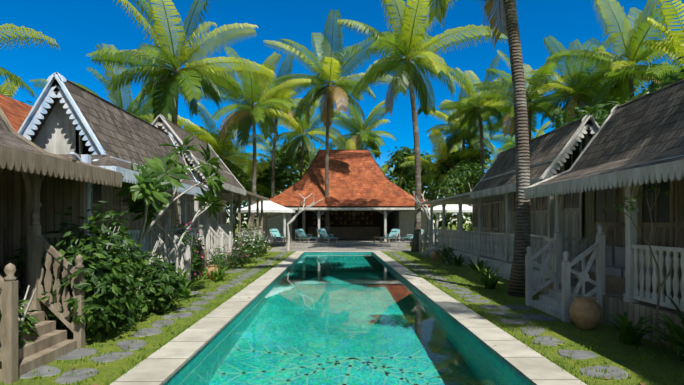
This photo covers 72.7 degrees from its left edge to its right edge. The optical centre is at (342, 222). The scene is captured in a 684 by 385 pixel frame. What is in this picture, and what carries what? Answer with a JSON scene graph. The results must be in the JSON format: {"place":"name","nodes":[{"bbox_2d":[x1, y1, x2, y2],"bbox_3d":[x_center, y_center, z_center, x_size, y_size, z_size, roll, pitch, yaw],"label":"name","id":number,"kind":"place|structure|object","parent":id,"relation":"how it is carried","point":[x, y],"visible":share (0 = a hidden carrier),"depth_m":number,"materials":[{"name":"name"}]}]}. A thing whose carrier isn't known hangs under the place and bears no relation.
{"place":"outdoors","nodes":[
{"label":"outdoors","id":0,"kind":"place"},
{"bbox_2d":[0,166,7,277],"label":"house walls","id":1,"kind":"structure","parent":0,"point":[3,216],"depth_m":7.16,"materials":[{"name":"wood"}]},
{"bbox_2d":[0,94,32,131],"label":"building roof","id":2,"kind":"structure","parent":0,"point":[16,112],"depth_m":12.43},
{"bbox_2d":[0,115,71,161],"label":"house roof","id":3,"kind":"structure","parent":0,"point":[8,138],"depth_m":7.15,"materials":[{"name":"wood"}]},
{"bbox_2d":[33,97,172,257],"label":"house walls","id":4,"kind":"structure","parent":0,"point":[58,133],"depth_m":9.25,"materials":[{"name":"wood"}]},
{"bbox_2d":[28,79,208,189],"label":"house roof","id":5,"kind":"structure","parent":4,"relation":"on","point":[120,133],"depth_m":9.83,"materials":[{"name":"wood"}]},
{"bbox_2d":[159,125,213,246],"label":"house walls","id":6,"kind":"structure","parent":0,"point":[189,211],"depth_m":16.43,"materials":[{"name":"wood"}]},
{"bbox_2d":[152,114,245,249],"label":"house trim","id":7,"kind":"structure","parent":6,"relation":"attached to","point":[196,209],"depth_m":14.83,"materials":[{"name":"wood"}]},
{"bbox_2d":[157,118,243,188],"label":"house roof","id":8,"kind":"structure","parent":6,"relation":"on","point":[181,133],"depth_m":17.10,"materials":[{"name":"wood"}]},
{"bbox_2d":[214,200,225,230],"bbox_3d":[-6.827,-0.067,23.927,0.110,2.450,6.770,0,0,-1],"label":"window","id":9,"kind":"structure","parent":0,"point":[222,216],"depth_m":26.48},
{"bbox_2d":[0,223,683,384],"bbox_3d":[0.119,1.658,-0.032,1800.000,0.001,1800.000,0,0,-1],"label":"ground","id":10,"kind":"structure","parent":0,"point":[657,368],"depth_m":6.70,"materials":[{"name":"green plant"}]},
{"bbox_2d":[0,74,20,98],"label":"palm","id":11,"kind":"object","parent":10,"relation":"on","point":[8,91],"visible":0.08,"depth_m":36.32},
{"bbox_2d":[0,285,40,346],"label":"shrub","id":12,"kind":"object","parent":10,"relation":"on","point":[23,317],"visible":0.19,"depth_m":5.46,"materials":[{"name":"green plant"}]},
{"bbox_2d":[0,23,59,97],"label":"palm","id":13,"kind":"object","parent":10,"relation":"on","point":[5,72],"visible":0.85,"depth_m":17.85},
{"bbox_2d":[0,211,84,383],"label":"stairs","id":14,"kind":"structure","parent":10,"relation":"on","point":[51,343],"depth_m":5.68,"materials":[{"name":"wood"}]},
{"bbox_2d":[0,242,72,353],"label":"stair railing","id":15,"kind":"object","parent":14,"relation":"attached to","point":[48,279],"visible":0.52,"depth_m":6.10,"materials":[{"name":"wood"}]},
{"bbox_2d":[0,288,86,334],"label":"house base","id":16,"kind":"object","parent":10,"relation":"on","point":[43,308],"depth_m":6.38,"materials":[{"name":"wood"}]},
{"bbox_2d":[0,107,123,299],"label":"house trim","id":17,"kind":"structure","parent":10,"relation":"on","point":[33,182],"depth_m":6.13,"materials":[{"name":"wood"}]},
{"bbox_2d":[8,169,86,287],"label":"house wall","id":18,"kind":"structure","parent":17,"relation":"attached to","point":[58,194],"depth_m":7.32,"materials":[{"name":"brown wood"}]},
{"bbox_2d":[0,201,147,340],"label":"shrub","id":19,"kind":"object","parent":10,"relation":"on","point":[107,279],"visible":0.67,"depth_m":6.52,"materials":[{"name":"green plant"}]},
{"bbox_2d":[13,72,215,267],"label":"house trim","id":20,"kind":"structure","parent":10,"relation":"on","point":[85,158],"depth_m":8.46,"materials":[{"name":"wood"}]},
{"bbox_2d":[29,43,200,134],"bbox_3d":[-14.026,-4.694,29.760,9.674,12.761,9.650,-4,-6,40],"label":"palm","id":21,"kind":"object","parent":10,"relation":"on","point":[144,108],"visible":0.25,"depth_m":29.25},
{"bbox_2d":[105,280,154,327],"bbox_3d":[-3.622,1.321,7.643,0.868,0.909,1.169,0,0,-1],"label":"shrub","id":22,"kind":"object","parent":10,"relation":"on","point":[143,309],"visible":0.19,"depth_m":7.65,"materials":[{"name":"green plant"}]},
{"bbox_2d":[94,223,189,313],"bbox_3d":[-3.752,0.864,8.401,1.802,1.752,1.733,0,0,-1],"label":"shrub","id":23,"kind":"object","parent":10,"relation":"on","point":[151,278],"visible":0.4,"depth_m":8.31,"materials":[{"name":"green plant"}]},
{"bbox_2d":[112,133,229,258],"bbox_3d":[-3.533,-0.093,9.440,1.611,3.506,2.726,0,0,19],"label":"frangipani","id":24,"kind":"object","parent":10,"relation":"on","point":[148,178],"visible":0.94,"depth_m":8.81,"materials":[{"name":"green plant"}]},
{"bbox_2d":[118,186,227,272],"bbox_3d":[-3.784,0.363,10.745,1.104,2.609,2.589,0,0,34],"label":"frangipani","id":25,"kind":"object","parent":10,"relation":"on","point":[139,206],"visible":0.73,"depth_m":10.87,"materials":[{"name":"green plant"}]},
{"bbox_2d":[85,0,274,124],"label":"palm tree","id":26,"kind":"object","parent":10,"relation":"on","point":[164,75],"depth_m":23.68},
{"bbox_2d":[164,215,208,285],"bbox_3d":[-3.995,0.746,12.039,1.120,1.900,1.531,0,0,-35],"label":"pink shrub","id":27,"kind":"object","parent":10,"relation":"on","point":[196,261],"visible":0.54,"depth_m":12.01,"materials":[{"name":"green plant"}]},
{"bbox_2d":[148,216,231,295],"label":"stairs","id":28,"kind":"structure","parent":10,"relation":"on","point":[166,245],"depth_m":11.37,"materials":[{"name":"wood"}]},
{"bbox_2d":[152,228,228,274],"bbox_3d":[-4.192,0.775,13.661,0.554,1.249,6.752,0,0,-3],"label":"railing","id":29,"kind":"object","parent":28,"relation":"attached to","point":[181,250],"visible":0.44,"depth_m":11.40,"materials":[{"name":"wood"}]},
{"bbox_2d":[173,266,213,298],"bbox_3d":[-3.440,1.320,10.205,1.272,0.675,1.132,0,0,15],"label":"plant","id":30,"kind":"object","parent":10,"relation":"on","point":[187,291],"visible":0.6,"depth_m":10.18,"materials":[{"name":"green plant"}]},
{"bbox_2d":[183,125,228,153],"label":"broad tree","id":31,"kind":"object","parent":10,"relation":"on","point":[204,132],"visible":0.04,"depth_m":45.34,"materials":[{"name":"green plant"}]},
{"bbox_2d":[206,265,219,278],"bbox_3d":[-3.784,1.454,13.617,0.399,0.408,0.393,0,0,-1],"label":"pot","id":32,"kind":"object","parent":10,"relation":"on","point":[210,274],"visible":0.6,"depth_m":13.48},
{"bbox_2d":[200,245,232,272],"bbox_3d":[-5.712,1.308,17.191,2.200,0.700,5.160,0,0,-1],"label":"house base","id":33,"kind":"object","parent":10,"relation":"on","point":[205,256],"depth_m":15.57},
{"bbox_2d":[205,245,229,271],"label":"shrub","id":34,"kind":"object","parent":10,"relation":"on","point":[215,258],"visible":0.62,"depth_m":14.01,"materials":[{"name":"green plant"}]},
{"bbox_2d":[184,102,263,189],"bbox_3d":[-9.992,-4.045,38.532,8.129,11.588,8.326,-4,-8,32],"label":"palm tree","id":35,"kind":"object","parent":10,"relation":"on","point":[221,149],"visible":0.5,"depth_m":38.16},
{"bbox_2d":[210,266,238,281],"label":"plant","id":36,"kind":"object","parent":10,"relation":"on","point":[218,275],"visible":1,"depth_m":13.08,"materials":[{"name":"green plant"}]},
{"bbox_2d":[226,241,248,268],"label":"shrub","id":37,"kind":"object","parent":10,"relation":"on","point":[234,261],"visible":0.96,"depth_m":16.64,"materials":[{"name":"green plant"}]},
{"bbox_2d":[223,158,251,190],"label":"broad tree","id":38,"kind":"object","parent":10,"relation":"on","point":[243,184],"visible":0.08,"depth_m":38.58,"materials":[{"name":"green plant"}]},
{"bbox_2d":[219,190,268,247],"bbox_3d":[-6.352,-0.127,23.933,4.100,2.570,7.300,0,0,-1],"label":"porch","id":39,"kind":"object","parent":10,"relation":"on","point":[249,197],"depth_m":23.26,"materials":[{"name":"wood"}]},
{"bbox_2d":[241,228,261,242],"bbox_3d":[-4.674,0.685,24.056,0.020,0.705,6.263,0,0,-1],"label":"railing","id":40,"kind":"object","parent":39,"relation":"attached to","point":[254,230],"visible":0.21,"depth_m":23.95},
{"bbox_2d":[232,221,263,262],"bbox_3d":[-3.845,0.805,18.909,1.216,1.728,1.867,0,0,-1],"label":"white shrub","id":41,"kind":"object","parent":10,"relation":"on","point":[248,250],"visible":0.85,"depth_m":18.66,"materials":[{"name":"green plant"}]},
{"bbox_2d":[226,151,270,237],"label":"tree","id":42,"kind":"object","parent":10,"relation":"on","point":[244,170],"depth_m":48.63,"materials":[{"name":"plant"}]},
{"bbox_2d":[194,46,310,227],"bbox_3d":[-6.594,-5.727,34.763,8.776,14.772,8.896,-1,2,7],"label":"palm","id":43,"kind":"object","parent":10,"relation":"on","point":[241,118],"depth_m":33.85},
{"bbox_2d":[247,231,271,256],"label":"shrub","id":44,"kind":"object","parent":10,"relation":"on","point":[264,248],"visible":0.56,"depth_m":22.32,"materials":[{"name":"green plant"}]},
{"bbox_2d":[236,197,294,247],"bbox_3d":[-5.046,-0.002,30.901,3.710,3.320,3.710,0,0,-1],"label":"umbrella","id":45,"kind":"object","parent":10,"relation":"on","point":[269,206],"visible":0.83,"depth_m":29.99,"materials":[{"name":"fabric"}]},
{"bbox_2d":[245,134,307,190],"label":"palm","id":46,"kind":"object","parent":10,"relation":"on","point":[265,148],"depth_m":53.64,"materials":[{"name":"plant"}]},
{"bbox_2d":[233,55,320,196],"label":"palm","id":47,"kind":"object","parent":10,"relation":"on","point":[296,101],"depth_m":42.88,"materials":[{"name":"plant"}]},
{"bbox_2d":[244,140,317,194],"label":"broad tree","id":48,"kind":"object","parent":10,"relation":"on","point":[282,176],"visible":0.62,"depth_m":50.35,"materials":[{"name":"green plant"}]},
{"bbox_2d":[268,86,342,179],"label":"palm","id":49,"kind":"object","parent":10,"relation":"on","point":[311,132],"depth_m":49.79,"materials":[{"name":"plant"}]},
{"bbox_2d":[287,138,323,181],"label":"palm","id":50,"kind":"object","parent":10,"relation":"on","point":[316,150],"visible":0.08,"depth_m":70.91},
{"bbox_2d":[18,252,627,383],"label":"stepping stones","id":51,"kind":"object","parent":10,"relation":"on","point":[135,345],"visible":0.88,"depth_m":6.73,"materials":[{"name":"stone"}]},
{"bbox_2d":[263,9,392,240],"bbox_3d":[-1.266,-7.113,36.790,10.641,17.588,10.616,4,-3,-37],"label":"palm","id":52,"kind":"object","parent":10,"relation":"on","point":[325,71],"depth_m":36.39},
{"bbox_2d":[268,246,410,251],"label":"terrace pavers","id":53,"kind":"object","parent":10,"relation":"on","point":[347,248],"visible":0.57,"depth_m":29.34,"materials":[{"name":"stone"}]},
{"bbox_2d":[286,193,322,250],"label":"bare tree","id":54,"kind":"object","parent":53,"relation":"on","point":[291,221],"visible":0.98,"depth_m":27.20,"materials":[{"name":"white plant"}]},
{"bbox_2d":[254,207,438,245],"bbox_3d":[0.143,-0.842,40.772,16.400,5.000,17.200,0,0,-1],"label":"pavilion","id":55,"kind":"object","parent":10,"relation":"on","point":[357,226],"visible":0.54,"depth_m":39.06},
{"bbox_2d":[269,229,286,242],"bbox_3d":[-4.741,0.966,34.306,0.750,0.984,1.950,0,0,-31],"label":"lounger","id":56,"kind":"object","parent":55,"relation":"on","point":[275,233],"visible":0.88,"depth_m":34.66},
{"bbox_2d":[294,229,317,242],"bbox_3d":[-2.686,0.966,33.933,0.750,0.984,1.950,0,0,-39],"label":"lounger","id":57,"kind":"object","parent":55,"relation":"on","point":[301,234],"visible":1,"depth_m":34.18,"materials":[{"name":"fabric"}]},
{"bbox_2d":[317,229,337,242],"bbox_3d":[-1.138,0.966,34.104,0.750,0.984,1.950,0,0,-32],"label":"lounger","id":58,"kind":"object","parent":55,"relation":"on","point":[322,233],"visible":1,"depth_m":34.39,"materials":[{"name":"fabric"}]},
{"bbox_2d":[247,150,433,207],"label":"pavilion roof","id":59,"kind":"structure","parent":55,"relation":"on","point":[357,178],"depth_m":37.84,"materials":[{"name":"tile"}]},
{"bbox_2d":[245,150,410,206],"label":"pavilion ridge caps","id":60,"kind":"object","parent":59,"relation":"on","point":[315,157],"visible":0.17,"depth_m":39.88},
{"bbox_2d":[379,229,400,242],"bbox_3d":[3.511,0.966,34.216,0.750,0.984,1.950,0,0,34],"label":"lounger","id":61,"kind":"object","parent":55,"relation":"on","point":[394,233],"visible":0.98,"depth_m":34.49,"materials":[{"name":"fabric"}]},
{"bbox_2d":[163,252,532,384],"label":"pool shell","id":62,"kind":"object","parent":10,"relation":"in","point":[469,334],"depth_m":7.25},
{"bbox_2d":[169,254,525,384],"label":"pool water","id":63,"kind":"structure","parent":62,"relation":"in","point":[338,319],"depth_m":6.90,"materials":[{"name":"teal liquid"}]},
{"bbox_2d":[110,251,586,384],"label":"pool coping","id":64,"kind":"object","parent":10,"relation":"on","point":[167,361],"visible":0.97,"depth_m":6.50,"materials":[{"name":"stone"}]},
{"bbox_2d":[226,169,471,230],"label":"understorey foliage","id":65,"kind":"object","parent":10,"relation":"on","point":[405,188],"visible":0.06,"depth_m":60.31,"materials":[{"name":"green plant"}]},
{"bbox_2d":[329,126,381,169],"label":"palm","id":66,"kind":"object","parent":10,"relation":"on","point":[363,146],"visible":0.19,"depth_m":50.35,"materials":[{"name":"plant"}]},
{"bbox_2d":[329,100,396,159],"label":"palm","id":67,"kind":"object","parent":10,"relation":"on","point":[357,127],"depth_m":51.42,"materials":[{"name":"plant"}]},
{"bbox_2d":[380,156,407,180],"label":"palm","id":68,"kind":"object","parent":10,"relation":"on","point":[384,167],"visible":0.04,"depth_m":56.05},
{"bbox_2d":[378,146,423,186],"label":"broad tree","id":69,"kind":"object","parent":10,"relation":"on","point":[398,158],"visible":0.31,"depth_m":54.56,"materials":[{"name":"green plant"}]},
{"bbox_2d":[387,169,434,198],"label":"palm","id":70,"kind":"object","parent":10,"relation":"on","point":[432,181],"visible":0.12,"depth_m":61.39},
{"bbox_2d":[403,150,435,190],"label":"broad tree","id":71,"kind":"object","parent":10,"relation":"on","point":[412,178],"visible":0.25,"depth_m":59.67,"materials":[{"name":"green plant"}]},
{"bbox_2d":[410,191,433,243],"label":"bare tree","id":72,"kind":"object","parent":10,"relation":"on","point":[416,200],"visible":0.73,"depth_m":26.79,"materials":[{"name":"grey plant"}]},
{"bbox_2d":[337,0,507,251],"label":"palm tree","id":73,"kind":"object","parent":10,"relation":"on","point":[408,45],"depth_m":25.91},
{"bbox_2d":[431,250,439,260],"bbox_3d":[4.048,1.442,20.222,0.423,0.432,0.417,0,0,-1],"label":"pot","id":74,"kind":"object","parent":10,"relation":"on","point":[434,257],"visible":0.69,"depth_m":20.09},
{"bbox_2d":[398,128,489,222],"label":"palm","id":75,"kind":"object","parent":10,"relation":"on","point":[443,156],"depth_m":45.26,"materials":[{"name":"plant"}]},
{"bbox_2d":[435,243,453,264],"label":"shrub","id":76,"kind":"object","parent":10,"relation":"on","point":[445,253],"visible":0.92,"depth_m":18.57,"materials":[{"name":"green plant"}]},
{"bbox_2d":[422,204,471,229],"bbox_3d":[7.303,-0.002,31.067,3.710,3.320,3.710,0,0,-1],"label":"umbrella","id":77,"kind":"object","parent":10,"relation":"on","point":[453,208],"visible":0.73,"depth_m":29.92,"materials":[{"name":"fabric"}]},
{"bbox_2d":[422,137,478,172],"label":"palm","id":78,"kind":"object","parent":10,"relation":"on","point":[457,146],"visible":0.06,"depth_m":55.82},
{"bbox_2d":[427,160,486,206],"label":"broad tree","id":79,"kind":"object","parent":10,"relation":"on","point":[468,178],"visible":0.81,"depth_m":35.76,"materials":[{"name":"green plant"}]},
{"bbox_2d":[447,253,469,266],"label":"plant","id":80,"kind":"object","parent":10,"relation":"on","point":[456,261],"visible":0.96,"depth_m":17.47,"materials":[{"name":"green plant"}]},
{"bbox_2d":[419,192,502,255],"bbox_3d":[6.162,0.303,20.700,4.160,2.710,8.900,0,0,-1],"label":"porch frame","id":81,"kind":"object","parent":10,"relation":"on","point":[461,199],"visible":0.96,"depth_m":21.78,"materials":[{"name":"wood"}]},
{"bbox_2d":[437,230,477,252],"bbox_3d":[4.784,0.725,19.782,0.020,0.705,6.865,0,0,-1],"label":"railing","id":82,"kind":"object","parent":81,"relation":"attached to","point":[468,242],"visible":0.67,"depth_m":18.86,"materials":[{"name":"wood"}]},
{"bbox_2d":[433,142,491,180],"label":"broad tree","id":83,"kind":"object","parent":10,"relation":"on","point":[473,159],"visible":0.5,"depth_m":45.25,"materials":[{"name":"green plant"}]},
{"bbox_2d":[418,81,507,229],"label":"palm","id":84,"kind":"object","parent":10,"relation":"on","point":[471,140],"depth_m":44.72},
{"bbox_2d":[429,245,498,266],"bbox_3d":[6.373,1.428,20.603,3.340,0.460,8.700,0,0,-1],"label":"lean-to base","id":85,"kind":"object","parent":10,"relation":"on","point":[473,257],"visible":0.14,"depth_m":17.92,"materials":[{"name":"wood"}]},
{"bbox_2d":[472,201,502,244],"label":"lean to wall","id":86,"kind":"structure","parent":85,"relation":"on","point":[492,216],"depth_m":22.03,"materials":[{"name":"wood"}]},
{"bbox_2d":[458,256,497,274],"bbox_3d":[4.229,1.340,14.607,1.287,0.635,1.322,0,0,-10],"label":"plant","id":87,"kind":"object","parent":10,"relation":"on","point":[480,266],"visible":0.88,"depth_m":14.54,"materials":[{"name":"green plant"}]},
{"bbox_2d":[427,0,530,296],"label":"palm","id":88,"kind":"object","parent":10,"relation":"on","point":[516,286],"depth_m":10.59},
{"bbox_2d":[438,53,526,174],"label":"palm","id":89,"kind":"object","parent":10,"relation":"on","point":[471,111],"depth_m":40.08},
{"bbox_2d":[471,264,501,284],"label":"plant","id":90,"kind":"object","parent":10,"relation":"on","point":[482,273],"visible":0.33,"depth_m":12.49,"materials":[{"name":"green plant"}]},
{"bbox_2d":[469,264,509,288],"bbox_3d":[3.599,1.343,11.630,1.139,0.629,1.159,0,0,18],"label":"plant","id":91,"kind":"object","parent":10,"relation":"on","point":[489,282],"visible":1,"depth_m":11.55,"materials":[{"name":"green plant"}]},
{"bbox_2d":[484,139,511,165],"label":"palm","id":92,"kind":"object","parent":10,"relation":"on","point":[495,153],"visible":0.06,"depth_m":59.65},
{"bbox_2d":[489,121,549,150],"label":"palm","id":93,"kind":"object","parent":10,"relation":"on","point":[509,144],"visible":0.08,"depth_m":47.11,"materials":[{"name":"plant"}]},
{"bbox_2d":[467,50,585,141],"bbox_3d":[14.994,-6.188,37.206,9.238,15.583,9.364,-5,2,13],"label":"palm","id":94,"kind":"object","parent":10,"relation":"on","point":[539,105],"depth_m":36.08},
{"bbox_2d":[480,257,577,290],"bbox_3d":[5.494,1.428,13.441,1.390,0.460,5.360,0,0,-1],"label":"house base","id":95,"kind":"object","parent":10,"relation":"on","point":[504,268],"visible":0.29,"depth_m":13.85,"materials":[{"name":"wood"}]},
{"bbox_2d":[543,106,607,130],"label":"broad tree","id":96,"kind":"object","parent":10,"relation":"on","point":[568,120],"visible":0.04,"depth_m":26.09,"materials":[{"name":"green plant"}]},
{"bbox_2d":[511,32,640,128],"bbox_3d":[17.576,-6.158,34.669,8.706,15.675,8.685,-4,2,32],"label":"palm","id":97,"kind":"object","parent":10,"relation":"on","point":[570,80],"depth_m":33.90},
{"bbox_2d":[569,296,602,329],"bbox_3d":[3.802,1.418,7.268,0.470,0.480,0.463,0,0,-1],"label":"pot","id":98,"kind":"object","parent":10,"relation":"on","point":[585,313],"visible":1,"depth_m":7.12,"materials":[{"name":"ceramic"}]},
{"bbox_2d":[545,96,628,130],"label":"broad tree","id":99,"kind":"object","parent":10,"relation":"on","point":[599,121],"visible":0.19,"depth_m":19.44,"materials":[{"name":"green plant"}]},
{"bbox_2d":[546,46,644,126],"bbox_3d":[19.636,-5.345,34.796,8.432,14.071,9.300,2,-3,38],"label":"tree","id":100,"kind":"object","parent":10,"relation":"on","point":[615,89],"depth_m":33.48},
{"bbox_2d":[525,224,681,321],"bbox_3d":[4.483,0.838,8.634,1.640,1.640,2.815,0,0,-1],"label":"stair railing","id":101,"kind":"object","parent":10,"relation":"on","point":[604,272],"visible":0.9,"depth_m":8.21,"materials":[{"name":"wood"}]},
{"bbox_2d":[524,104,683,311],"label":"house trim","id":102,"kind":"structure","parent":10,"relation":"on","point":[630,192],"depth_m":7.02,"materials":[{"name":"wood"}]},
{"bbox_2d":[548,240,586,271],"bbox_3d":[4.820,0.735,10.011,0.875,0.705,0.020,0,0,-1],"label":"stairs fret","id":103,"kind":"object","parent":102,"relation":"attached to","point":[584,247],"visible":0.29,"depth_m":10.00,"materials":[{"name":"wood"}]},
{"bbox_2d":[533,79,683,186],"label":"house roof","id":104,"kind":"structure","parent":102,"relation":"on","point":[646,127],"depth_m":8.38,"materials":[{"name":"wood"}]},
{"bbox_2d":[542,278,683,348],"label":"house base","id":105,"kind":"object","parent":10,"relation":"on","point":[613,303],"visible":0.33,"depth_m":7.01,"materials":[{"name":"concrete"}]},
{"bbox_2d":[560,61,668,117],"bbox_3d":[20.573,-5.192,35.095,7.606,13.791,7.375,2,-2,30],"label":"palm","id":106,"kind":"object","parent":10,"relation":"on","point":[637,90],"visible":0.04,"depth_m":34.43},
{"bbox_2d":[546,0,683,117],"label":"palm","id":107,"kind":"object","parent":10,"relation":"on","point":[638,53],"depth_m":30.00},
{"bbox_2d":[595,310,666,345],"bbox_3d":[3.861,1.417,6.332,1.040,0.482,1.125,0,0,-1],"label":"plant","id":108,"kind":"object","parent":10,"relation":"on","point":[631,337],"visible":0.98,"depth_m":6.24,"materials":[{"name":"green plant"}]},
{"bbox_2d":[600,182,683,348],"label":"frangipani tree","id":109,"kind":"object","parent":10,"relation":"on","point":[658,275],"visible":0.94,"depth_m":6.16,"materials":[{"name":"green plant"}]},
{"bbox_2d":[604,0,683,100],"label":"palm","id":110,"kind":"object","parent":10,"relation":"on","point":[657,71],"visible":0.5,"depth_m":22.04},
{"bbox_2d":[622,293,683,361],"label":"plant","id":111,"kind":"object","parent":10,"relation":"on","point":[676,341],"visible":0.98,"depth_m":5.63,"materials":[{"name":"green plant"}]},
{"bbox_2d":[629,56,683,96],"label":"broad tree","id":112,"kind":"object","parent":10,"relation":"on","point":[654,85],"visible":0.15,"depth_m":12.72,"materials":[{"name":"green plant"}]},
{"bbox_2d":[642,40,683,56],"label":"palm","id":113,"kind":"object","parent":10,"relation":"on","point":[654,43],"visible":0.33,"depth_m":23.25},
{"bbox_2d":[0,0,683,222],"label":"sky","id":114,"kind":"structure","parent":0,"point":[77,26],"materials":[{"name":"blue"}]},
{"bbox_2d":[472,118,594,191],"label":"house roof","id":115,"kind":"structure","parent":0,"point":[548,146],"depth_m":12.46,"materials":[{"name":"wood"}]},
{"bbox_2d":[469,113,599,270],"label":"house trim","id":116,"kind":"structure","parent":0,"point":[508,195],"depth_m":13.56,"materials":[{"name":"wood"}]},
{"bbox_2d":[503,129,591,269],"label":"house walls","id":117,"kind":"structure","parent":0,"point":[577,215],"depth_m":11.44,"materials":[{"name":"wood"}]},
{"bbox_2d":[592,176,683,262],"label":"house walls","id":118,"kind":"structure","parent":0,"point":[667,218],"depth_m":8.15,"materials":[{"name":"wood"}]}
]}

